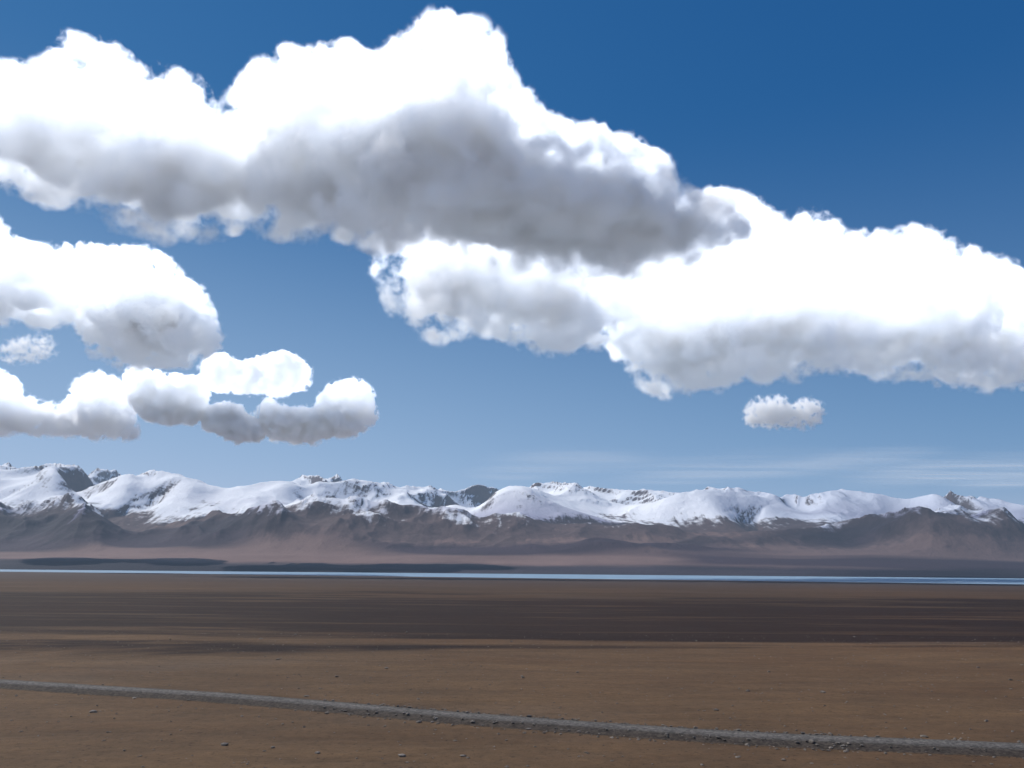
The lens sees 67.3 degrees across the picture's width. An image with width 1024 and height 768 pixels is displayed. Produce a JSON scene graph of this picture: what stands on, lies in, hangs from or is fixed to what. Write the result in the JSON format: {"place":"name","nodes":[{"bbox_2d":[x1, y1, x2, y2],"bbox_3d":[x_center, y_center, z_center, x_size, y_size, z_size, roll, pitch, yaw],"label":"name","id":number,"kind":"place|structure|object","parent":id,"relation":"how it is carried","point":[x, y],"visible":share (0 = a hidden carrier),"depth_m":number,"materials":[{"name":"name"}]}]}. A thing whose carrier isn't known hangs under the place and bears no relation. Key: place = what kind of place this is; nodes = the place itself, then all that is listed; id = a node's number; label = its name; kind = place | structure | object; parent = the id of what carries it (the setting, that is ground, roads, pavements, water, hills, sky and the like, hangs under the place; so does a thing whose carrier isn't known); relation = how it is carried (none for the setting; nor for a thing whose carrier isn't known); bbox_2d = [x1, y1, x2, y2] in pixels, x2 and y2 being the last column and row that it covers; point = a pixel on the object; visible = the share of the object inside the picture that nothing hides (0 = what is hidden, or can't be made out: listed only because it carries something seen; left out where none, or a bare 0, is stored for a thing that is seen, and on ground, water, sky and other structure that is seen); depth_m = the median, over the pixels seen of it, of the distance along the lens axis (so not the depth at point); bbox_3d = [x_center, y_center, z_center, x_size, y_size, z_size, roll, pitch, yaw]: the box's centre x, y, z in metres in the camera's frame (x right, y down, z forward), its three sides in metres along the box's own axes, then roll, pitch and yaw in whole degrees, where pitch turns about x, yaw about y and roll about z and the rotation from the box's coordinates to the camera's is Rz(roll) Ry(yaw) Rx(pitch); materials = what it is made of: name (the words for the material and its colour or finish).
{"place":"outdoors","nodes":[
{"label":"outdoors","id":0,"kind":"place"},
{"bbox_2d":[0,572,1023,767],"bbox_3d":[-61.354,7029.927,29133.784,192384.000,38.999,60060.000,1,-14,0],"label":"ground","id":1,"kind":"structure","parent":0,"point":[353,614],"depth_m":106.07,"materials":[{"name":"brown soil"}]},
{"bbox_2d":[2,629,1023,767],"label":"plain stones","id":2,"kind":"object","parent":1,"relation":"on","point":[318,752],"visible":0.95,"depth_m":78.41,"materials":[{"name":"stone"}]},
{"bbox_2d":[0,462,1023,577],"bbox_3d":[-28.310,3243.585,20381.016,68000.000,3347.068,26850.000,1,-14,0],"label":"mountain terrain","id":3,"kind":"structure","parent":0,"point":[55,516],"depth_m":10889.75,"materials":[{"name":"brown stone"}]},
{"bbox_2d":[0,679,1023,757],"bbox_3d":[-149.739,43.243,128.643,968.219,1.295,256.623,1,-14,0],"label":"gravel road","id":4,"kind":"structure","parent":0,"point":[922,746],"depth_m":64.47,"materials":[{"name":"grey gravel"}]},
{"bbox_2d":[295,699,1020,757],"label":"roadside stones","id":5,"kind":"object","parent":4,"relation":"on","point":[666,734],"visible":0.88,"depth_m":63.13,"materials":[{"name":"grey stone"}]},
{"bbox_2d":[0,569,1023,583],"bbox_3d":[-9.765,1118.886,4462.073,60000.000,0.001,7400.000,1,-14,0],"label":"lake","id":6,"kind":"structure","parent":0,"point":[852,579],"depth_m":5168.30,"materials":[{"name":"blue liquid"}]},
{"bbox_2d":[0,0,1023,504],"label":"sky","id":7,"kind":"structure","parent":0,"point":[776,247],"materials":[{"name":"blue"}]}
]}

